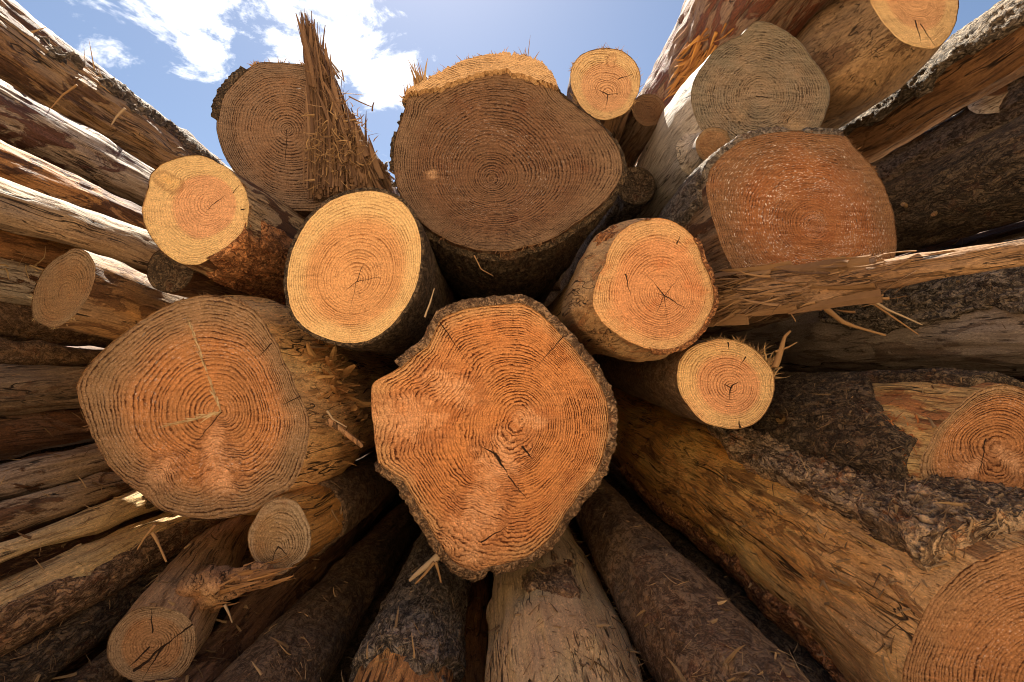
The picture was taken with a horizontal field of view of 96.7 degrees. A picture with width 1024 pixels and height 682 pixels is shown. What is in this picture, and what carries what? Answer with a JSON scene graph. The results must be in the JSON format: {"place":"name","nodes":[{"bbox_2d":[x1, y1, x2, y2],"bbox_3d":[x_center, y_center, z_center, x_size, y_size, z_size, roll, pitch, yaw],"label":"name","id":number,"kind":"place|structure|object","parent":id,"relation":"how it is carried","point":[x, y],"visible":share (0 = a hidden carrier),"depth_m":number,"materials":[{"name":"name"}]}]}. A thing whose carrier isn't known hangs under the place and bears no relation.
{"place":"outdoors","nodes":[
{"label":"outdoors","id":0,"kind":"place"},
{"bbox_2d":[15,0,1000,187],"label":"sky","id":1,"kind":"structure","parent":0,"point":[174,55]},
{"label":"log","id":2,"kind":"object","parent":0,"visible":0},
{"bbox_2d":[544,290,560,306],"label":"log","id":3,"kind":"object","parent":2,"relation":"on","point":[552,296],"depth_m":3.99,"materials":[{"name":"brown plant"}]},
{"bbox_2d":[552,267,569,289],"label":"log","id":4,"kind":"object","parent":3,"relation":"on","point":[556,286],"visible":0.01,"depth_m":3.97,"materials":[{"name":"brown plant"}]},
{"bbox_2d":[795,0,958,128],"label":"log","id":5,"kind":"object","parent":4,"relation":"on","point":[865,55],"visible":0.44,"depth_m":1.37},
{"bbox_2d":[634,0,833,165],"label":"log","id":6,"kind":"object","parent":5,"relation":"on","point":[703,30],"visible":0.22,"depth_m":1.68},
{"bbox_2d":[870,76,1023,183],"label":"log","id":7,"kind":"object","parent":4,"relation":"on","point":[993,111],"visible":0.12,"depth_m":1.80,"materials":[{"name":"brown wood"}]},
{"bbox_2d":[894,109,963,149],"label":"log","id":8,"kind":"object","parent":7,"relation":"on","point":[935,125],"depth_m":1.99,"materials":[{"name":"brown wood"}]},
{"bbox_2d":[942,75,1023,120],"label":"log","id":9,"kind":"object","parent":7,"relation":"on","point":[961,109],"depth_m":1.80,"materials":[{"name":"brown wood"}]},
{"bbox_3d":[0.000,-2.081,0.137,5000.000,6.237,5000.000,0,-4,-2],"label":"ground","id":10,"kind":"structure","parent":0,"visible":0},
{"bbox_2d":[0,441,95,463],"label":"log","id":11,"kind":"object","parent":10,"relation":"on","point":[70,447],"depth_m":1.26,"materials":[{"name":"brown wood"}]},
{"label":"log","id":12,"kind":"object","parent":11,"relation":"on","visible":0},
{"bbox_2d":[0,337,103,366],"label":"log","id":13,"kind":"object","parent":12,"relation":"on","point":[36,352],"visible":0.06,"depth_m":1.24,"materials":[{"name":"brown wood"}]},
{"bbox_2d":[28,248,186,339],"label":"log","id":14,"kind":"object","parent":13,"relation":"on","point":[82,291],"visible":0.64,"depth_m":1.10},
{"bbox_2d":[0,177,158,270],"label":"log","id":15,"kind":"object","parent":14,"relation":"on","point":[25,211],"visible":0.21,"depth_m":1.22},
{"bbox_2d":[0,140,146,229],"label":"log","id":16,"kind":"object","parent":15,"relation":"on","point":[24,168],"visible":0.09,"depth_m":1.25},
{"bbox_2d":[0,301,113,347],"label":"log","id":17,"kind":"object","parent":12,"relation":"on","point":[22,326],"visible":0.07,"depth_m":1.30,"materials":[{"name":"brown wood"}]},
{"bbox_2d":[0,247,45,305],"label":"log","id":18,"kind":"object","parent":17,"relation":"on","point":[18,280],"visible":0.08,"depth_m":1.24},
{"bbox_2d":[0,230,146,274],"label":"log","id":19,"kind":"object","parent":18,"relation":"on","point":[16,247],"visible":0.06,"depth_m":1.29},
{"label":"log","id":20,"kind":"object","parent":19,"relation":"on","visible":0},
{"bbox_2d":[0,79,154,206],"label":"log","id":21,"kind":"object","parent":20,"relation":"on","point":[29,125],"visible":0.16,"depth_m":1.35,"materials":[{"name":"brown wood"}]},
{"bbox_2d":[0,6,224,168],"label":"log","id":22,"kind":"object","parent":21,"relation":"on","point":[38,68],"visible":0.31,"depth_m":1.47,"materials":[{"name":"brown wood"}]},
{"bbox_2d":[51,84,77,108],"bbox_3d":[-1.141,-0.623,1.160,0.064,0.066,0.006,0,-4,-2],"label":"wood splinter","id":23,"kind":"object","parent":22,"relation":"attached to","point":[66,92],"visible":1,"depth_m":1.16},
{"bbox_2d":[111,107,126,124],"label":"wood splinter","id":24,"kind":"object","parent":22,"relation":"attached to","point":[119,114],"visible":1,"depth_m":1.36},
{"bbox_2d":[67,346,104,349],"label":"log","id":25,"kind":"object","parent":12,"relation":"on","point":[91,347],"visible":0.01,"depth_m":1.72,"materials":[{"name":"wood"}]},
{"bbox_2d":[0,0,232,170],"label":"log","id":26,"kind":"object","parent":10,"relation":"on","point":[14,9],"visible":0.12,"depth_m":1.83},
{"bbox_2d":[213,592,246,628],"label":"log","id":27,"kind":"object","parent":10,"relation":"on","point":[222,614],"depth_m":1.45,"materials":[{"name":"brown wood"}]},
{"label":"log","id":28,"kind":"object","parent":27,"relation":"on","visible":0},
{"bbox_2d":[61,548,254,681],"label":"log","id":29,"kind":"object","parent":28,"relation":"on","point":[89,672],"visible":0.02,"depth_m":0.91,"materials":[{"name":"brown wood"}]},
{"bbox_2d":[0,450,375,681],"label":"log","id":30,"kind":"object","parent":29,"relation":"on","point":[79,641],"visible":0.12,"depth_m":0.89,"materials":[{"name":"brown wood"}]},
{"bbox_2d":[0,512,232,656],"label":"log","id":31,"kind":"object","parent":30,"relation":"on","point":[24,620],"visible":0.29,"depth_m":0.94,"materials":[{"name":"brown wood"}]},
{"bbox_2d":[0,489,158,562],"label":"log","id":32,"kind":"object","parent":31,"relation":"on","point":[70,528],"visible":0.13,"depth_m":1.00,"materials":[{"name":"brown wood"}]},
{"bbox_2d":[0,472,132,537],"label":"log","id":33,"kind":"object","parent":32,"relation":"on","point":[61,501],"visible":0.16,"depth_m":0.98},
{"bbox_2d":[150,532,166,561],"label":"wood splinter","id":34,"kind":"object","parent":31,"relation":"on","point":[154,536],"visible":1,"depth_m":0.80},
{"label":"log","id":35,"kind":"object","parent":27,"relation":"on","visible":0},
{"bbox_2d":[50,546,248,681],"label":"log","id":36,"kind":"object","parent":35,"relation":"on","point":[91,654],"depth_m":1.03,"materials":[{"name":"brown wood"}]},
{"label":"log","id":37,"kind":"object","parent":36,"relation":"on","visible":0},
{"bbox_2d":[0,472,117,541],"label":"log","id":38,"kind":"object","parent":37,"relation":"on","point":[16,534],"depth_m":1.02,"materials":[{"name":"brown wood"}]},
{"bbox_2d":[0,408,93,460],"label":"log","id":39,"kind":"object","parent":38,"relation":"on","point":[22,435],"visible":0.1,"depth_m":1.14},
{"bbox_2d":[0,364,86,415],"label":"log","id":40,"kind":"object","parent":39,"relation":"on","point":[29,389],"visible":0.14,"depth_m":1.10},
{"bbox_2d":[0,443,113,500],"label":"log","id":41,"kind":"object","parent":38,"relation":"on","point":[33,474],"visible":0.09,"depth_m":1.02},
{"bbox_2d":[107,515,296,681],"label":"log","id":42,"kind":"object","parent":37,"relation":"on","point":[164,638],"visible":0.75,"depth_m":0.88,"materials":[{"name":"brown wood"}]},
{"bbox_2d":[0,509,163,579],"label":"log","id":43,"kind":"object","parent":42,"relation":"on","point":[22,562],"visible":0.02,"depth_m":0.99,"materials":[{"name":"brown wood"}]},
{"bbox_2d":[137,524,156,549],"bbox_3d":[-0.642,0.344,0.800,0.032,0.044,0.006,0,-4,-2],"label":"wood splinter","id":44,"kind":"object","parent":42,"relation":"on","point":[149,531],"visible":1,"depth_m":0.80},
{"bbox_2d":[223,604,232,622],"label":"wood splinter","id":45,"kind":"object","parent":42,"relation":"hanging from","point":[226,609],"visible":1,"depth_m":0.88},
{"bbox_2d":[247,452,396,575],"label":"log","id":46,"kind":"object","parent":42,"relation":"on","point":[284,525],"visible":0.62,"depth_m":1.01,"materials":[{"name":"brown wood"}]},
{"bbox_2d":[76,290,398,518],"bbox_3d":[-0.712,0.287,2.504,0.614,0.564,3.025,0,-5,-1],"label":"log","id":47,"kind":"object","parent":46,"relation":"on","point":[200,406],"visible":0.83,"depth_m":1.03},
{"bbox_2d":[147,249,249,297],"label":"log","id":48,"kind":"object","parent":47,"relation":"on","point":[165,274],"visible":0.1,"depth_m":1.21,"materials":[{"name":"brown wood"}]},
{"bbox_2d":[142,155,304,305],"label":"log","id":49,"kind":"object","parent":47,"relation":"on","point":[218,223],"visible":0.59,"depth_m":1.11,"materials":[{"name":"brown wood"}]},
{"bbox_2d":[211,10,399,217],"bbox_3d":[-0.690,-0.602,2.667,0.587,0.630,2.720,0,-5,-2],"label":"log","id":50,"kind":"object","parent":49,"relation":"on","point":[293,136],"visible":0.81,"depth_m":1.42,"materials":[{"name":"brown wood"}]},
{"bbox_2d":[326,410,346,426],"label":"wood splinter","id":51,"kind":"object","parent":47,"relation":"attached to","point":[330,415],"visible":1,"depth_m":1.05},
{"bbox_2d":[325,418,363,447],"bbox_3d":[-0.388,0.212,1.057,0.089,0.073,0.022,0,-4,-2],"label":"wood splinter","id":52,"kind":"object","parent":47,"relation":"attached to","point":[330,422],"visible":0.99,"depth_m":1.05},
{"bbox_2d":[283,187,458,356],"bbox_3d":[-0.410,-0.079,2.541,0.340,0.396,3.018,0,-4,-2],"label":"log","id":53,"kind":"object","parent":47,"relation":"on","point":[362,271],"visible":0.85,"depth_m":1.06,"materials":[{"name":"brown wood"}]},
{"bbox_2d":[424,288,434,317],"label":"wood splinter","id":54,"kind":"object","parent":53,"relation":"attached to","point":[425,315],"visible":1,"depth_m":1.02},
{"bbox_2d":[328,529,421,681],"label":"log","id":55,"kind":"object","parent":10,"relation":"on","point":[358,637],"visible":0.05,"depth_m":1.44,"materials":[{"name":"brown wood"}]},
{"bbox_2d":[214,500,419,681],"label":"log","id":56,"kind":"object","parent":55,"relation":"on","point":[378,559],"visible":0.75,"depth_m":1.07,"materials":[{"name":"brown wood"}]},
{"bbox_2d":[461,573,489,681],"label":"log","id":57,"kind":"object","parent":10,"relation":"on","point":[476,634],"visible":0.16,"depth_m":1.20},
{"bbox_2d":[349,532,471,681],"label":"log","id":58,"kind":"object","parent":57,"relation":"on","point":[446,628],"visible":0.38,"depth_m":0.92,"materials":[{"name":"brown wood"}]},
{"bbox_2d":[568,518,654,681],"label":"log","id":59,"kind":"object","parent":10,"relation":"on","point":[646,674],"visible":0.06,"depth_m":1.46,"materials":[{"name":"brown wood"}]},
{"bbox_2d":[574,478,809,681],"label":"log","id":60,"kind":"object","parent":59,"relation":"on","point":[617,568],"visible":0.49,"depth_m":0.81,"materials":[{"name":"brown wood"}]},
{"bbox_2d":[610,461,744,590],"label":"log","id":61,"kind":"object","parent":10,"relation":"on","point":[615,470],"visible":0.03,"depth_m":2.51,"materials":[{"name":"brown wood"}]},
{"bbox_2d":[603,471,834,681],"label":"log","id":62,"kind":"object","parent":61,"relation":"on","point":[686,548],"visible":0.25,"depth_m":1.15,"materials":[{"name":"brown wood"}]},
{"bbox_2d":[610,387,1023,681],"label":"log","id":63,"kind":"object","parent":61,"relation":"on","point":[966,613],"visible":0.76,"depth_m":0.80,"materials":[{"name":"brown wood"}]},
{"bbox_2d":[592,333,788,428],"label":"log","id":64,"kind":"object","parent":63,"relation":"on","point":[728,383],"visible":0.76,"depth_m":1.12,"materials":[{"name":"beige wood"}]},
{"bbox_2d":[658,126,896,339],"bbox_3d":[0.711,-0.196,2.635,0.524,0.514,3.014,0,-5,-1],"label":"log","id":65,"kind":"object","parent":64,"relation":"on","point":[764,195],"visible":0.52,"depth_m":1.15,"materials":[{"name":"brown wood"}]},
{"bbox_2d":[634,21,829,218],"bbox_3d":[0.749,-0.626,2.743,0.479,0.500,2.853,0,-5,0],"label":"log","id":66,"kind":"object","parent":65,"relation":"on","point":[756,75],"visible":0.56,"depth_m":1.38,"materials":[{"name":"wood"}]},
{"bbox_2d":[560,166,655,290],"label":"log","id":67,"kind":"object","parent":66,"relation":"on","point":[636,193],"visible":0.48,"depth_m":1.69,"materials":[{"name":"brown wood"}]},
{"bbox_2d":[570,94,665,265],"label":"log","id":68,"kind":"object","parent":66,"relation":"on","point":[641,123],"visible":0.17,"depth_m":1.64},
{"bbox_2d":[567,44,644,142],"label":"log","id":69,"kind":"object","parent":68,"relation":"on","point":[604,86],"visible":0.51,"depth_m":1.53,"materials":[{"name":"wood"}]},
{"bbox_2d":[772,330,790,367],"bbox_3d":[0.623,0.019,1.050,0.048,0.089,0.014,0,-4,-2],"label":"wood splinter","id":70,"kind":"object","parent":64,"relation":"on","point":[777,359],"visible":1,"depth_m":1.05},
{"bbox_2d":[774,342,796,352],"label":"wood splinter","id":71,"kind":"object","parent":70,"relation":"on","point":[775,351],"visible":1,"depth_m":1.05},
{"bbox_2d":[746,367,1023,489],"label":"log","id":72,"kind":"object","parent":63,"relation":"on","point":[978,432],"visible":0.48,"depth_m":0.87,"materials":[{"name":"brown wood"}]},
{"bbox_2d":[972,232,1023,245],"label":"log","id":73,"kind":"object","parent":10,"relation":"on","point":[1012,236],"depth_m":1.34,"materials":[{"name":"brown wood"}]},
{"bbox_2d":[884,114,1023,256],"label":"log","id":74,"kind":"object","parent":73,"relation":"on","point":[974,187],"visible":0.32,"depth_m":1.29,"materials":[{"name":"brown wood"}]},
{"bbox_2d":[839,0,1023,162],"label":"log","id":75,"kind":"object","parent":74,"relation":"on","point":[978,58],"visible":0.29,"depth_m":1.44,"materials":[{"name":"brown wood"}]},
{"bbox_2d":[895,221,1023,257],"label":"log","id":76,"kind":"object","parent":73,"relation":"on","point":[999,232],"visible":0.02,"depth_m":1.57,"materials":[{"name":"brown wood"}]},
{"bbox_2d":[908,220,1023,252],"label":"log","id":77,"kind":"object","parent":76,"relation":"on","point":[983,231],"visible":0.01,"depth_m":1.50,"materials":[{"name":"brown wood"}]},
{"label":"log","id":78,"kind":"object","parent":10,"relation":"on","visible":0},
{"bbox_2d":[0,235,1023,681],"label":"bark litter","id":79,"kind":"object","parent":78,"relation":"on","point":[892,581],"visible":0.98,"depth_m":0.84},
{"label":"log","id":80,"kind":"object","parent":10,"relation":"on","visible":0},
{"bbox_2d":[485,522,651,681],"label":"log","id":81,"kind":"object","parent":80,"relation":"on","point":[566,587],"visible":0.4,"depth_m":0.85,"materials":[{"name":"brown wood"}]},
{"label":"log","id":82,"kind":"object","parent":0,"visible":0},
{"bbox_2d":[1013,376,1023,381],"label":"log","id":83,"kind":"object","parent":82,"relation":"on","point":[1020,378],"depth_m":1.20,"materials":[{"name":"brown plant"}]},
{"bbox_2d":[706,236,1023,376],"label":"log","id":84,"kind":"object","parent":83,"relation":"on","point":[964,319],"visible":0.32,"depth_m":1.23,"materials":[{"name":"brown wood"}]},
{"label":"log","id":85,"kind":"object","parent":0,"visible":0},
{"bbox_2d":[361,491,402,538],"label":"log","id":86,"kind":"object","parent":85,"relation":"on","point":[396,500],"visible":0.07,"depth_m":2.34,"materials":[{"name":"brown wood"}]},
{"bbox_2d":[144,489,398,681],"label":"log","id":87,"kind":"object","parent":86,"relation":"on","point":[269,608],"visible":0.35,"depth_m":1.10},
{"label":"log","id":88,"kind":"object","parent":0,"visible":0},
{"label":"log","id":89,"kind":"object","parent":88,"relation":"on","visible":0},
{"bbox_2d":[371,294,617,582],"bbox_3d":[-0.077,0.303,2.575,0.558,0.616,3.220,0,-4,-2],"label":"log","id":90,"kind":"object","parent":89,"relation":"on","point":[495,420],"visible":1,"depth_m":0.99,"materials":[{"name":"orange wood"}]},
{"bbox_2d":[409,553,439,581],"bbox_3d":[-0.183,0.479,0.966,0.070,0.062,0.018,0,-4,-2],"label":"wood splinter","id":91,"kind":"object","parent":90,"relation":"attached to","point":[426,565],"visible":0.94,"depth_m":0.96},
{"bbox_2d":[415,561,434,584],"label":"wood splinter","id":92,"kind":"object","parent":90,"relation":"attached to","point":[426,571],"visible":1,"depth_m":0.95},
{"bbox_2d":[434,561,441,582],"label":"wood splinter","id":93,"kind":"object","parent":90,"relation":"hanging from","point":[437,567],"visible":1,"depth_m":0.95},
{"bbox_2d":[546,218,718,361],"bbox_3d":[0.265,-0.082,2.410,0.332,0.360,2.815,0,-2,-2],"label":"log","id":94,"kind":"object","parent":90,"relation":"on","point":[648,291],"visible":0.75,"depth_m":1.03,"materials":[{"name":"beige wood"}]},
{"bbox_2d":[389,40,626,304],"bbox_3d":[-0.047,-0.366,2.809,0.678,0.650,3.245,0,-5,-1],"label":"log","id":95,"kind":"object","parent":94,"relation":"on","point":[509,170],"visible":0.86,"depth_m":1.23,"materials":[{"name":"brown wood"}]},
{"bbox_2d":[474,255,492,275],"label":"wood splinter","id":96,"kind":"object","parent":95,"relation":"attached to","point":[479,265],"visible":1,"depth_m":1.16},
{"bbox_2d":[708,239,1023,327],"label":"splintered slab","id":97,"kind":"object","parent":94,"relation":"on","point":[788,287],"depth_m":0.89,"materials":[{"name":"brown wood"}]},
{"bbox_2d":[824,308,885,335],"bbox_3d":[0.741,-0.046,0.988,0.140,0.071,0.011,0,-4,-2],"label":"wood splinter","id":98,"kind":"object","parent":97,"relation":"hanging from","point":[834,315],"visible":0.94,"depth_m":0.98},
{"bbox_2d":[871,303,918,334],"bbox_3d":[0.807,-0.052,0.965,0.109,0.078,0.006,0,-4,-2],"label":"wood splinter","id":99,"kind":"object","parent":97,"relation":"attached to","point":[886,312],"visible":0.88,"depth_m":0.96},
{"bbox_2d":[876,303,922,324],"bbox_3d":[0.803,-0.068,0.961,0.128,0.069,0.006,0,-4,-2],"label":"wood splinter","id":100,"kind":"object","parent":97,"relation":"attached to","point":[887,309],"visible":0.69,"depth_m":0.96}
]}

